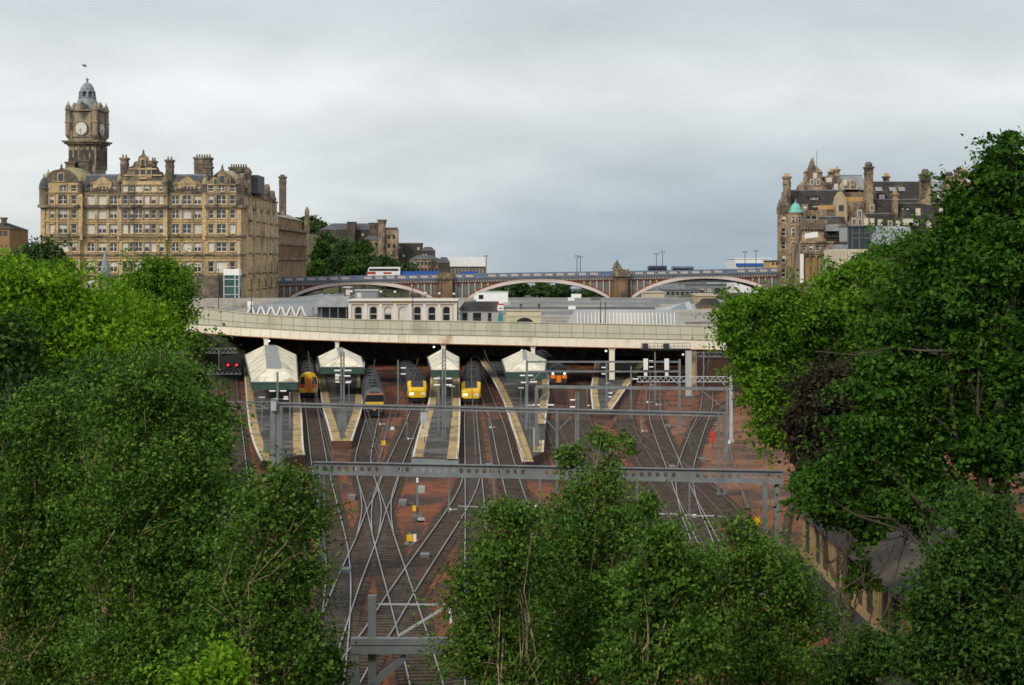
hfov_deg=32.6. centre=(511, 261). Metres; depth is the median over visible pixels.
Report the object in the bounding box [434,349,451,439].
overhead mast
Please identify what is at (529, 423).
platform lamp
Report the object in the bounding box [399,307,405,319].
window
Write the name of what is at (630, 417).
overhead mast
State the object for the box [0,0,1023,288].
sky
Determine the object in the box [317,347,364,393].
platform canopy
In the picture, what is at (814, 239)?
building
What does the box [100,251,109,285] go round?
stone spire
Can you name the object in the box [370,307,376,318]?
window
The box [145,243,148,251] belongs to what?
window
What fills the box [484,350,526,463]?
overhead wire
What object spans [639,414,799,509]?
ballast patch
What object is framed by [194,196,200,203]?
window
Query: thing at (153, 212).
window
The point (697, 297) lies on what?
stone house
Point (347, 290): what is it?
brick kiosk
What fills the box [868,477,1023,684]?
birch tree
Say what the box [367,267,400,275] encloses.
coach
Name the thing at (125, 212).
window
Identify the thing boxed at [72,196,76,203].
window
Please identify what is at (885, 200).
stone building
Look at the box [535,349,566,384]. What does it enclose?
railcar
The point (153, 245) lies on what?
window
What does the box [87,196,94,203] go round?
window
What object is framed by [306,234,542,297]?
hill
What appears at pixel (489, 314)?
window
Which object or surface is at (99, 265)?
window
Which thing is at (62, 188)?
window
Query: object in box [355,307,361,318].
window
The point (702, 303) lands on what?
stone house
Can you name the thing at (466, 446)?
railway track
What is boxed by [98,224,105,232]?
window
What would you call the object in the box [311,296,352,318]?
canopy shelter
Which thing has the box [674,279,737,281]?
bridge road
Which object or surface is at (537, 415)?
overhead mast
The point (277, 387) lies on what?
overhead mast
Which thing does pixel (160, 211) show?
window
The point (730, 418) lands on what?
overhead gantry
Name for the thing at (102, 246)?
window
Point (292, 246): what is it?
office building
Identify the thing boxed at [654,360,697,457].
railway track
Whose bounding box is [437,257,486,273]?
modern building
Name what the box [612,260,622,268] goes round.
memorial sculpture
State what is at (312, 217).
hill tree
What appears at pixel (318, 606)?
dark tree
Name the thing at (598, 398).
station platform
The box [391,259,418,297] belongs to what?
hill tree
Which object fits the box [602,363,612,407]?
overhead mast
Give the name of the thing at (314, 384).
overhead wire
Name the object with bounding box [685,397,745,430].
railway track
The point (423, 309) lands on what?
ticket hall
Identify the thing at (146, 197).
window
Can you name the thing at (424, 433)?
trackside board
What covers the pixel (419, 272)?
hoarding
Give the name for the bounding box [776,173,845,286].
corner building
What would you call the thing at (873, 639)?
shrub
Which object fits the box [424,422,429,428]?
trackside board
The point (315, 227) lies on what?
hill tree
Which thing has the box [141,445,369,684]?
birch tree
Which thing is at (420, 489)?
shunt signal
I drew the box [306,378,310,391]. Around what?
gangway door
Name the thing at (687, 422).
railway track
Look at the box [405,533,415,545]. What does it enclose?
shunt signal
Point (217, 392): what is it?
railway track
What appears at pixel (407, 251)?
stone office
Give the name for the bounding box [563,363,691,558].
railway track
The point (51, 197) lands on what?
window
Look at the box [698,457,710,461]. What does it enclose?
point motor
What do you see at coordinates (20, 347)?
dark tree
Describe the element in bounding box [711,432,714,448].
trackside board
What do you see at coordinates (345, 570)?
point motor
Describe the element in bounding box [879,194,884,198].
window
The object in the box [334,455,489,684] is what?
railway track
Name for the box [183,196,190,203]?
window
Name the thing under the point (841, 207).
window
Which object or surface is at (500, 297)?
site container
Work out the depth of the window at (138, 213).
450.26 m
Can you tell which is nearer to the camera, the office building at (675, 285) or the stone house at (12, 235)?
the stone house at (12, 235)
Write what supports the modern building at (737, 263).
on the ground
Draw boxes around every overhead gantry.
[164,348,236,352]
[174,369,240,373]
[227,399,726,494]
[312,451,782,597]
[351,595,458,684]
[526,359,681,428]
[535,385,728,461]
[637,376,733,442]
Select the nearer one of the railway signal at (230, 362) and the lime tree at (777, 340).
the lime tree at (777, 340)
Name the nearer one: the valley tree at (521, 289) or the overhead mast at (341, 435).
the overhead mast at (341, 435)
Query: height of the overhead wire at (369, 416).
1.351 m
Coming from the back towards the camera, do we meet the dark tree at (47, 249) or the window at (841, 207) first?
the window at (841, 207)
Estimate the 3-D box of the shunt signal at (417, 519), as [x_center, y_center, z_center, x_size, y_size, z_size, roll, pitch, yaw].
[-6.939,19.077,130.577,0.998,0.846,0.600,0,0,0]
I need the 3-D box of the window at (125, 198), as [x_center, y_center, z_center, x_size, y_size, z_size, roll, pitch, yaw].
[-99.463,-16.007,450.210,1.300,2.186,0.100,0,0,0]
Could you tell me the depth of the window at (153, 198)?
450.26 m
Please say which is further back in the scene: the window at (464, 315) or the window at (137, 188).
the window at (137, 188)
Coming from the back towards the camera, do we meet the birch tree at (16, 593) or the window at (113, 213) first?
the window at (113, 213)
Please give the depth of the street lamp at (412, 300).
282.96 m
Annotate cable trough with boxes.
[377,404,392,461]
[487,429,496,502]
[728,436,749,509]
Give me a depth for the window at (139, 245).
450.26 m
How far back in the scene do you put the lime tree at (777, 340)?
110.79 m
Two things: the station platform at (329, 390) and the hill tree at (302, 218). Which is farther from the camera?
the hill tree at (302, 218)
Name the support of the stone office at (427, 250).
on the hill
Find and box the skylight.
[659,301,693,308]
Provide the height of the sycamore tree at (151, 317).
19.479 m
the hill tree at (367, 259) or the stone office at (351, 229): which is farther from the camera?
the stone office at (351, 229)
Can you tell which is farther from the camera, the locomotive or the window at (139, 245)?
the window at (139, 245)
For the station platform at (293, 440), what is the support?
on the trackbed
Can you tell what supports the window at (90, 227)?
in the grand hotel
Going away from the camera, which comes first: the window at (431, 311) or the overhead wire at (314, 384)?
the overhead wire at (314, 384)
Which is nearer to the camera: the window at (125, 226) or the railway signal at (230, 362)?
the railway signal at (230, 362)
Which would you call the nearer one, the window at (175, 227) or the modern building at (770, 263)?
the window at (175, 227)
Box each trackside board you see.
[421,429,427,442]
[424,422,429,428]
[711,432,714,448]
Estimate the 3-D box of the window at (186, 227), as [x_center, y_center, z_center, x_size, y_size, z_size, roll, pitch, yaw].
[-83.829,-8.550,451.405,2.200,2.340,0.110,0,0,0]
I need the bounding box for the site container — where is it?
[476,291,508,303]
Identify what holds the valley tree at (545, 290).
on the ground
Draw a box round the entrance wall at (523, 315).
[505,304,541,321]
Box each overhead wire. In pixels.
[308,353,333,460]
[364,361,381,461]
[368,360,417,467]
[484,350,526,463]
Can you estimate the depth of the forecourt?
375.00 m
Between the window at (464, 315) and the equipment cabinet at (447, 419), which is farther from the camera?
the window at (464, 315)
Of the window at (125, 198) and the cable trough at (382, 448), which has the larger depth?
the window at (125, 198)
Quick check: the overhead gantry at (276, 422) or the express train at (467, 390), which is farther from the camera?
the express train at (467, 390)
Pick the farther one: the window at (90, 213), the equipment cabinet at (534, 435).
the window at (90, 213)
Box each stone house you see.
[0,217,27,261]
[438,257,449,271]
[691,293,716,303]
[694,298,723,355]
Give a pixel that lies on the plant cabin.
(366, 293)
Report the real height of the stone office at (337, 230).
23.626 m
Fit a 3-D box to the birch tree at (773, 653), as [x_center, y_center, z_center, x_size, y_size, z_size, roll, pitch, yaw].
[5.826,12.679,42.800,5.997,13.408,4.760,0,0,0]
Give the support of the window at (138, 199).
in the grand hotel
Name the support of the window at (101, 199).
in the grand hotel
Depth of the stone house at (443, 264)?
770.16 m
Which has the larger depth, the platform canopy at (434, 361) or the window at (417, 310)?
the window at (417, 310)
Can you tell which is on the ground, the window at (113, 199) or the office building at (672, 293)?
the office building at (672, 293)
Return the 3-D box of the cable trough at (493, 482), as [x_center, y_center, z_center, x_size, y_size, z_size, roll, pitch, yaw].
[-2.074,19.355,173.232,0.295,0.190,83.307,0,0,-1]
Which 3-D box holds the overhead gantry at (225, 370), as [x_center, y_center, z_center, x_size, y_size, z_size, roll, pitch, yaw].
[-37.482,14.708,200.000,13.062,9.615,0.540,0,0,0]
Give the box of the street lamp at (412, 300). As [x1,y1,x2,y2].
[412,282,413,319]
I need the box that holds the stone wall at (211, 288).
[190,277,222,297]
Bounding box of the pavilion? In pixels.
[459,301,498,320]
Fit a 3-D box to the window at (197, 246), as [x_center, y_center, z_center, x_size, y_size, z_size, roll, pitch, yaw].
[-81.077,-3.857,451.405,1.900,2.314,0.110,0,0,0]
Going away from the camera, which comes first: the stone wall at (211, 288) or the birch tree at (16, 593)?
the birch tree at (16, 593)
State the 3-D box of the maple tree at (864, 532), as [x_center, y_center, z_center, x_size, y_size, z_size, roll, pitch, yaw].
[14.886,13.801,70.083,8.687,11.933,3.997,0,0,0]
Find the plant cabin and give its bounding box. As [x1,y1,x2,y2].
[354,289,379,298]
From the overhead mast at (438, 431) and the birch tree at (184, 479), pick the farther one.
the overhead mast at (438, 431)
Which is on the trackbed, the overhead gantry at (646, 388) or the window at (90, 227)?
the overhead gantry at (646, 388)
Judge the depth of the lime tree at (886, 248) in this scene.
119.12 m
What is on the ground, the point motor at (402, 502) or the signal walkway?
the signal walkway
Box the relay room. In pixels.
[696,352,744,391]
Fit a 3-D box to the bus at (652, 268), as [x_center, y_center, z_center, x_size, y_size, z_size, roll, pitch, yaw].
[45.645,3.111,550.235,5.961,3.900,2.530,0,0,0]
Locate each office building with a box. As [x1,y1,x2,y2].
[278,175,308,276]
[642,291,664,297]
[651,282,706,290]
[659,289,700,297]
[684,283,726,291]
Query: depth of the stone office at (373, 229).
850.00 m
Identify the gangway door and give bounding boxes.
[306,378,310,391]
[556,375,560,381]
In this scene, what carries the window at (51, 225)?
in the grand hotel
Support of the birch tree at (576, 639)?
on the ground
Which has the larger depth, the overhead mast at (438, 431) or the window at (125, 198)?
the window at (125, 198)
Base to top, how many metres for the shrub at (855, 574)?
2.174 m
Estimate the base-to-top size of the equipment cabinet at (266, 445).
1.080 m
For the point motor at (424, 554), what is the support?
on the trackbed
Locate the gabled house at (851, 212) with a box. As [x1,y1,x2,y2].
[817,191,870,224]
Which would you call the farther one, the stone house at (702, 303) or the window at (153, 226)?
the window at (153, 226)
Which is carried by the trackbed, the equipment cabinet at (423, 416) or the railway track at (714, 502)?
the railway track at (714, 502)
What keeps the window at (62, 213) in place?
in the grand hotel
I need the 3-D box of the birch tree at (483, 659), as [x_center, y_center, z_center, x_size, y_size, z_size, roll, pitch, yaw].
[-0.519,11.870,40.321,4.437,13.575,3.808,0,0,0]
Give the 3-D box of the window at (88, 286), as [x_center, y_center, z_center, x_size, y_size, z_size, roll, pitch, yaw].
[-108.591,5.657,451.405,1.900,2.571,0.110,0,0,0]
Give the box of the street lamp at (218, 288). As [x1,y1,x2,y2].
[217,269,218,308]
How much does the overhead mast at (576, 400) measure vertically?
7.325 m
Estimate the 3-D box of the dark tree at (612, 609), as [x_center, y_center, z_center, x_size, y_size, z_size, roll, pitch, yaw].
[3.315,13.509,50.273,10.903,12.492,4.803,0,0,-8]
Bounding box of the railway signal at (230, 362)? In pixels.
[221,356,239,368]
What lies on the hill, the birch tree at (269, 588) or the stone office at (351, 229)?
the stone office at (351, 229)
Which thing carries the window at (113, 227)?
in the grand hotel
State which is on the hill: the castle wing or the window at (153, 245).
the castle wing
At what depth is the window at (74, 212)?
450.26 m
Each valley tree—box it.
[489,285,518,297]
[508,283,531,297]
[524,283,559,297]
[551,283,578,297]
[577,288,601,297]
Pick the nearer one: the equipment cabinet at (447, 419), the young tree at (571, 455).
the young tree at (571, 455)
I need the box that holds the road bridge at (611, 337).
[183,306,750,384]
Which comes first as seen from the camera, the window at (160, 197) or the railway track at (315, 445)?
the railway track at (315, 445)
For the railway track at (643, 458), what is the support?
on the trackbed
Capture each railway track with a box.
[209,387,231,530]
[223,379,271,560]
[299,365,359,684]
[305,366,427,682]
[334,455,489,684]
[346,365,452,684]
[355,467,381,535]
[371,468,400,535]
[448,368,513,684]
[460,359,596,682]
[544,417,606,521]
[549,379,652,569]
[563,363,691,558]
[610,422,770,538]
[613,369,709,556]
[642,363,759,594]
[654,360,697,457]
[670,390,727,570]
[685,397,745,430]
[686,353,709,450]
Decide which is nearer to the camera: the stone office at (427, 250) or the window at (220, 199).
the window at (220, 199)
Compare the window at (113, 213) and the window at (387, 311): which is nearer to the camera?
the window at (387, 311)
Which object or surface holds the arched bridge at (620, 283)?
on the ground
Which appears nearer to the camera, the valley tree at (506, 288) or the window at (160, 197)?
the window at (160, 197)
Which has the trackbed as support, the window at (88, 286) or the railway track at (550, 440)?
the railway track at (550, 440)
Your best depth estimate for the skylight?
359.05 m
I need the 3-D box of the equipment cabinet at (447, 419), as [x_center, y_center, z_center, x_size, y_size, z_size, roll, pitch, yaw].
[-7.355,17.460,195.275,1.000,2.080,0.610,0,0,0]
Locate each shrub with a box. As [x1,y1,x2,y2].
[251,634,361,684]
[784,546,800,581]
[791,615,905,684]
[832,557,887,609]
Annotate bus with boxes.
[647,266,666,270]
[671,266,693,269]
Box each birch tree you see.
[0,363,152,684]
[13,332,304,684]
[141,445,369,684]
[168,323,268,509]
[397,488,583,684]
[465,416,686,684]
[578,468,756,684]
[654,504,871,684]
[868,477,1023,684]
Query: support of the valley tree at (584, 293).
on the ground
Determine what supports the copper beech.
on the ground
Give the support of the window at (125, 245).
in the grand hotel
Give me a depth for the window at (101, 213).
451.36 m
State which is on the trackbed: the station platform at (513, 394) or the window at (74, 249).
the station platform at (513, 394)
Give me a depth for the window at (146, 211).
450.26 m
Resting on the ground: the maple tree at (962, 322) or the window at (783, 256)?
the maple tree at (962, 322)
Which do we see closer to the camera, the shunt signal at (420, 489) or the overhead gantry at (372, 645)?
the overhead gantry at (372, 645)
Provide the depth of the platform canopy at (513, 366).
232.96 m
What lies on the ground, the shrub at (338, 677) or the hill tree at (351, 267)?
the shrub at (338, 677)
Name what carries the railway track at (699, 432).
on the trackbed
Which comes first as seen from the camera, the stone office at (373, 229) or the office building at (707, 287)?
the office building at (707, 287)
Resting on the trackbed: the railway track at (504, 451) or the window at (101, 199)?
the railway track at (504, 451)
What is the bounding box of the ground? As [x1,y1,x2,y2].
[0,289,1023,476]
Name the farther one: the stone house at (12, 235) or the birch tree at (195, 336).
the stone house at (12, 235)
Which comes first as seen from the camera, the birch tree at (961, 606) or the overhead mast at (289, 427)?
the birch tree at (961, 606)
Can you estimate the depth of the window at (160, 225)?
450.26 m
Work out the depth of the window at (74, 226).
450.26 m
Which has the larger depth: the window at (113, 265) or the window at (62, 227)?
the window at (113, 265)
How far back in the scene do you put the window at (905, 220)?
437.79 m
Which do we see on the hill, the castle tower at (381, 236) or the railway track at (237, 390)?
the castle tower at (381, 236)
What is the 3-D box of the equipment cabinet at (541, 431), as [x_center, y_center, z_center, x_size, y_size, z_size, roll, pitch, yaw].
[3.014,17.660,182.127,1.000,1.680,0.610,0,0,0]
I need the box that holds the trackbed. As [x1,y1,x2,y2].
[0,360,1023,684]
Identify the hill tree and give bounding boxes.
[296,216,320,228]
[302,217,329,233]
[303,214,317,233]
[306,258,335,291]
[307,237,334,291]
[315,230,339,247]
[321,251,355,291]
[334,233,358,275]
[337,256,367,291]
[348,238,377,288]
[348,250,375,288]
[366,254,403,296]
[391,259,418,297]
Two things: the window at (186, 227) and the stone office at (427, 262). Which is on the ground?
the stone office at (427, 262)
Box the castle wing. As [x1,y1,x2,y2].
[363,236,377,275]
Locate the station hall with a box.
[207,293,840,363]
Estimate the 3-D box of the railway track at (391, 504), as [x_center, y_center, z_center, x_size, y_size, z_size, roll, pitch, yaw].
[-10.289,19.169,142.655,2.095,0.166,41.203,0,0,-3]
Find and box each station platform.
[244,367,304,469]
[314,356,364,449]
[412,356,459,459]
[477,356,548,470]
[591,356,649,417]
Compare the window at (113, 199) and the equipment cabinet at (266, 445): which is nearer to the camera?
the equipment cabinet at (266, 445)
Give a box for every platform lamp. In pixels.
[259,397,264,431]
[449,385,454,417]
[518,387,523,419]
[527,404,532,441]
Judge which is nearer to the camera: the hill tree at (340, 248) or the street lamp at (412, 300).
the street lamp at (412, 300)
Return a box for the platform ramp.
[411,446,458,472]
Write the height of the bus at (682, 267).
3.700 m
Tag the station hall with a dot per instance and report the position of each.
(575, 308)
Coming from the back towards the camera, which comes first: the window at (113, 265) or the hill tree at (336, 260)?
the hill tree at (336, 260)
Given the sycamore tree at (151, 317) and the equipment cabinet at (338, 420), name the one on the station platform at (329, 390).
the equipment cabinet at (338, 420)
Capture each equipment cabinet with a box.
[263,440,269,451]
[337,413,347,428]
[420,411,427,424]
[443,411,449,427]
[532,426,538,445]
[538,423,545,439]
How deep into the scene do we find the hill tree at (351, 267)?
727.13 m
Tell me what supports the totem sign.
on the road bridge at (611, 337)
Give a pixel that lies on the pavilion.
(478, 311)
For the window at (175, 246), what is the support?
in the grand hotel
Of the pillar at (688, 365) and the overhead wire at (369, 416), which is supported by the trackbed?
the pillar at (688, 365)
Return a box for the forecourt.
[186,298,292,307]
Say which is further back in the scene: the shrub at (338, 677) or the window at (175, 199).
the window at (175, 199)
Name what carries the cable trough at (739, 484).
on the ballast patch
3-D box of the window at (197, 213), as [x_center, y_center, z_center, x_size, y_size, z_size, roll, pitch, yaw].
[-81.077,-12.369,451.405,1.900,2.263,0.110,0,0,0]
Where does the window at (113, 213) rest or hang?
in the grand hotel
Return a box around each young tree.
[132,628,289,684]
[545,429,644,544]
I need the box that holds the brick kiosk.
[343,286,352,295]
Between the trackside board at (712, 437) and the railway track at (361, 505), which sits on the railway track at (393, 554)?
the railway track at (361, 505)
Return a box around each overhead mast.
[269,372,287,401]
[284,392,291,429]
[334,352,350,437]
[397,360,405,414]
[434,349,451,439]
[436,376,440,433]
[520,375,536,431]
[533,388,553,445]
[570,392,578,465]
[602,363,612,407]
[629,366,637,418]
[649,352,655,400]
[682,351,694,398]
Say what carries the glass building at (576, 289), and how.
on the ground
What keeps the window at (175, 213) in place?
in the grand hotel
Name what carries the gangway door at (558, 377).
in the railcar at (556, 378)
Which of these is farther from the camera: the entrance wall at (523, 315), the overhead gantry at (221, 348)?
the entrance wall at (523, 315)
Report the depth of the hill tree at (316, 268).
732.58 m
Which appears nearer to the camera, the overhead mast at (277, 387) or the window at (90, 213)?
the overhead mast at (277, 387)
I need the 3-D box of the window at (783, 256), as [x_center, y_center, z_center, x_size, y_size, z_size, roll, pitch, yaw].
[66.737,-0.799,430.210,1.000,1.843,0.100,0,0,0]
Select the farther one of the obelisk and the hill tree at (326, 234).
the hill tree at (326, 234)
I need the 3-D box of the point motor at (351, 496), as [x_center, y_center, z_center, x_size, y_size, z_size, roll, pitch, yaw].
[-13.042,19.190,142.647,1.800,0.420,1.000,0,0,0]
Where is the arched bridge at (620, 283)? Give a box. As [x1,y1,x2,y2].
[278,268,776,297]
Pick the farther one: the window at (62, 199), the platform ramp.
the window at (62, 199)
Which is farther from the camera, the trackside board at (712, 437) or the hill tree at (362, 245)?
the hill tree at (362, 245)
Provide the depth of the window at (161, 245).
450.26 m
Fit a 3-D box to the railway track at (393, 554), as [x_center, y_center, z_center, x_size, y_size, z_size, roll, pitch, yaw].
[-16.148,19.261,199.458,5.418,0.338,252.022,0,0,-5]
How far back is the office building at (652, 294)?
600.00 m
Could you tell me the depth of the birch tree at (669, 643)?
37.66 m
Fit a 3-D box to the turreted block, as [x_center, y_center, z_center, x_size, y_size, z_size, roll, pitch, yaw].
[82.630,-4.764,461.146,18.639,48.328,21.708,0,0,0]
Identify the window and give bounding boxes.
[50,196,53,203]
[50,210,53,217]
[50,224,53,232]
[58,243,67,251]
[59,196,66,203]
[59,210,66,217]
[59,224,66,232]
[60,186,65,190]
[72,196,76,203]
[72,210,76,217]
[72,224,76,232]
[72,243,76,251]
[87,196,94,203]
[87,210,94,217]
[87,224,94,232]
[87,243,94,251]
[87,280,94,288]
[98,196,105,203]
[98,210,105,217]
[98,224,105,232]
[98,243,105,251]
[98,262,101,271]
[110,196,116,203]
[110,210,116,217]
[110,224,116,232]
[110,243,116,251]
[110,262,116,271]
[123,196,127,203]
[123,210,127,217]
[123,224,127,232]
[123,243,127,251]
[135,186,141,190]
[135,196,141,203]
[135,210,141,217]
[135,224,141,232]
[135,243,141,251]
[145,196,148,203]
[145,210,148,217]
[145,224,148,232]
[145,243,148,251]
[151,196,155,203]
[151,210,155,217]
[151,224,155,232]
[151,243,155,251]
[159,196,162,203]
[159,210,162,217]
[159,224,162,232]
[159,243,163,251]
[172,196,178,203]
[172,210,178,217]
[172,224,178,232]
[172,243,178,251]
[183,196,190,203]
[183,210,190,217]
[183,224,190,232]
[183,243,190,251]
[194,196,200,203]
[194,210,200,217]
[194,224,200,232]
[194,243,200,251]
[194,262,200,271]
[209,196,213,203]
[217,196,225,203]
[300,377,304,383]
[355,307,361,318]
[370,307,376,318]
[384,307,391,319]
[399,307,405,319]
[414,307,420,319]
[428,307,435,319]
[443,307,449,319]
[462,313,466,320]
[473,313,480,320]
[488,313,491,320]
[782,228,785,235]
[782,255,785,262]
[839,205,843,210]
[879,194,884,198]
[902,218,912,224]
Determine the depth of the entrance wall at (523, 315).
289.00 m
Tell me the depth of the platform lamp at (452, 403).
207.52 m
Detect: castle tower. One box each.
[377,219,386,286]
[386,227,398,286]
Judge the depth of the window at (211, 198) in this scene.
450.26 m
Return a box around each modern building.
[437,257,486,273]
[726,258,771,292]
[763,260,776,267]
[824,225,910,270]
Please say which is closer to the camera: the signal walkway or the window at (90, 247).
the signal walkway
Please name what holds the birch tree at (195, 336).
on the ground
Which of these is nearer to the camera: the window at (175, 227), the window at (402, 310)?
the window at (402, 310)
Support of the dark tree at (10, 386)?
on the ground
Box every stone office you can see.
[319,223,368,244]
[346,222,356,243]
[368,223,377,236]
[399,243,423,262]
[408,255,439,297]
[421,247,434,256]
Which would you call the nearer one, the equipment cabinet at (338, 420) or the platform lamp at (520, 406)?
the equipment cabinet at (338, 420)
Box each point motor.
[340,567,351,573]
[341,494,362,499]
[395,499,413,505]
[420,552,429,557]
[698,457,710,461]
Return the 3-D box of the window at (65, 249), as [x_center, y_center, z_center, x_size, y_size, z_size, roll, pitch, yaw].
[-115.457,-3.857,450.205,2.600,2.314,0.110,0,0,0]
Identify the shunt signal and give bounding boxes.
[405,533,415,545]
[412,478,424,516]
[412,512,425,521]
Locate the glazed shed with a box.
[795,487,976,684]
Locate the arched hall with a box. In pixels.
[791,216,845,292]
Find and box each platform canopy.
[244,345,297,397]
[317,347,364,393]
[427,348,459,397]
[501,350,546,400]
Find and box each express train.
[399,360,426,401]
[461,360,481,402]
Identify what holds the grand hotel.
on the ground
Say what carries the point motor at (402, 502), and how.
on the trackbed
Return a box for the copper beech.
[758,343,875,652]
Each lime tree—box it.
[85,232,220,359]
[691,240,900,565]
[833,222,944,354]
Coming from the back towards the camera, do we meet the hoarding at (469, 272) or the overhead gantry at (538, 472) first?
the hoarding at (469, 272)
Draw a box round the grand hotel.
[37,78,279,297]
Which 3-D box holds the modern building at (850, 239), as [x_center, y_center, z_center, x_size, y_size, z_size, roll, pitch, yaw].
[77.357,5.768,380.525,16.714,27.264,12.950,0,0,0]
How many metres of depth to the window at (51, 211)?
450.26 m
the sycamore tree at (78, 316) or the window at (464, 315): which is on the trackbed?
the sycamore tree at (78, 316)
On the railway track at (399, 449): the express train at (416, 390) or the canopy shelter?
the express train at (416, 390)
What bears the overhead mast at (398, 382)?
on the trackbed
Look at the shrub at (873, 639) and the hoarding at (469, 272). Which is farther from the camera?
the hoarding at (469, 272)
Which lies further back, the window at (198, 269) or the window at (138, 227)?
the window at (198, 269)
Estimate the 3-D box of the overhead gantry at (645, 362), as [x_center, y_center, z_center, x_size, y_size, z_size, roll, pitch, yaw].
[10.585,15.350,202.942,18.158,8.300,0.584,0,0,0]
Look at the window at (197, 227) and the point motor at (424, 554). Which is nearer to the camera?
the point motor at (424, 554)
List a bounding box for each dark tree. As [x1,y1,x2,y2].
[0,232,94,282]
[0,300,211,460]
[0,359,153,684]
[61,437,329,684]
[437,517,820,684]
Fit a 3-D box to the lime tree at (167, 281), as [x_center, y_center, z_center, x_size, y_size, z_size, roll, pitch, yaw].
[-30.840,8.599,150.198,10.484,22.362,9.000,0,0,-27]
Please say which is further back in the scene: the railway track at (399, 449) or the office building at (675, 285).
the office building at (675, 285)
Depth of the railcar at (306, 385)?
247.90 m
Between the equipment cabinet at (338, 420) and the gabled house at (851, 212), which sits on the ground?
the gabled house at (851, 212)
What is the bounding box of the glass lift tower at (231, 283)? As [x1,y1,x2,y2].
[223,269,241,297]
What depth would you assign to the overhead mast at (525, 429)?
190.34 m
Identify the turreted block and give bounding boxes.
[796,158,863,200]
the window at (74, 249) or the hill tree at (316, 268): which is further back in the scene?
the hill tree at (316, 268)
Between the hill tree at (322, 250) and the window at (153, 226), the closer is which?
the window at (153, 226)
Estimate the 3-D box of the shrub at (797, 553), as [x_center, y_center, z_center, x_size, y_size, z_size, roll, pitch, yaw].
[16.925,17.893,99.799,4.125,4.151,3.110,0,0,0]
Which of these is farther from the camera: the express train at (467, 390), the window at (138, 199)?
the window at (138, 199)
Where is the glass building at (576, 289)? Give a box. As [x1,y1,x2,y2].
[570,288,582,293]
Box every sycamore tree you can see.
[0,245,160,614]
[78,267,198,470]
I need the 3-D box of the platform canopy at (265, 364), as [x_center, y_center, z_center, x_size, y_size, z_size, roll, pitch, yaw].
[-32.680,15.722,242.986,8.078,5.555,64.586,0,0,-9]
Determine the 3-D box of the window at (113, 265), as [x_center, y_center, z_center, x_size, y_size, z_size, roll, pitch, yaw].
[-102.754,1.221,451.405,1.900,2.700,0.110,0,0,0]
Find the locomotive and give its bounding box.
[360,368,384,415]
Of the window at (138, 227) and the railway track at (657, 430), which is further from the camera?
the window at (138, 227)
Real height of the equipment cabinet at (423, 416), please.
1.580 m
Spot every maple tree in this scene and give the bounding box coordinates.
[760,125,1023,683]
[778,456,977,643]
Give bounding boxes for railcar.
[298,356,317,396]
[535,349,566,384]
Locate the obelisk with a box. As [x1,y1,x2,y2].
[304,207,309,247]
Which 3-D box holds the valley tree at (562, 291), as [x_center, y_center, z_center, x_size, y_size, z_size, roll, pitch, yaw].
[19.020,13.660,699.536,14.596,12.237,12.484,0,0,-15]
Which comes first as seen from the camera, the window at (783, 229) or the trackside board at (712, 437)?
the trackside board at (712, 437)
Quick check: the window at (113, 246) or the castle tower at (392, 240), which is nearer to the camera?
the window at (113, 246)
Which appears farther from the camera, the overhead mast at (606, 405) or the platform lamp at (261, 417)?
the overhead mast at (606, 405)
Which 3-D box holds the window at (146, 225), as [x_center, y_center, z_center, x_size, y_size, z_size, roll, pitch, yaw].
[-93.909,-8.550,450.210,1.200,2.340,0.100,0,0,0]
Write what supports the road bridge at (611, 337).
on the trackbed
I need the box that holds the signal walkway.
[641,343,690,349]
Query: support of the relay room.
on the trackbed
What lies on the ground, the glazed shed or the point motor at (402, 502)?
the glazed shed
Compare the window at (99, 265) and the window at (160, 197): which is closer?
the window at (160, 197)
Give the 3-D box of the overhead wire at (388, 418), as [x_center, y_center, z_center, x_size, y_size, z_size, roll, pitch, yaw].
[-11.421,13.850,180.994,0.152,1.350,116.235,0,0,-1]
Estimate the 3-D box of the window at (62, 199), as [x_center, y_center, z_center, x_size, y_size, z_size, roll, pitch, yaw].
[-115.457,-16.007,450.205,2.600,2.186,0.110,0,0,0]
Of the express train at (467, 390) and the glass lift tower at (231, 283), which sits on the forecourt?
the glass lift tower at (231, 283)
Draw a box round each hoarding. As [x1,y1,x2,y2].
[402,271,440,274]
[461,271,477,273]
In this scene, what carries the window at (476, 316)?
in the pavilion
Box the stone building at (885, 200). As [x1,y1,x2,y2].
[861,162,975,233]
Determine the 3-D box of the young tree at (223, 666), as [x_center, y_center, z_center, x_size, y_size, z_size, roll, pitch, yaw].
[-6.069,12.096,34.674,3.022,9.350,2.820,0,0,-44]
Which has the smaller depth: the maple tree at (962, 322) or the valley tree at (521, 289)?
the maple tree at (962, 322)
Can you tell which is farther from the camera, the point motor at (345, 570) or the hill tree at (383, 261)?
the hill tree at (383, 261)
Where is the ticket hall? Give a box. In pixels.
[348,299,459,320]
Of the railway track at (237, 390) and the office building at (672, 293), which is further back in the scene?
the office building at (672, 293)
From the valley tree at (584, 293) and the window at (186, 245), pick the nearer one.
the window at (186, 245)
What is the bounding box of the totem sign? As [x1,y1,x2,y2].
[497,304,503,320]
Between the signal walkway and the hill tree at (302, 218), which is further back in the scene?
the hill tree at (302, 218)
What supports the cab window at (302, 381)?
in the railcar at (306, 385)
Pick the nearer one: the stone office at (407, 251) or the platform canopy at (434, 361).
the platform canopy at (434, 361)
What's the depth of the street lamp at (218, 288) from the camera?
282.94 m

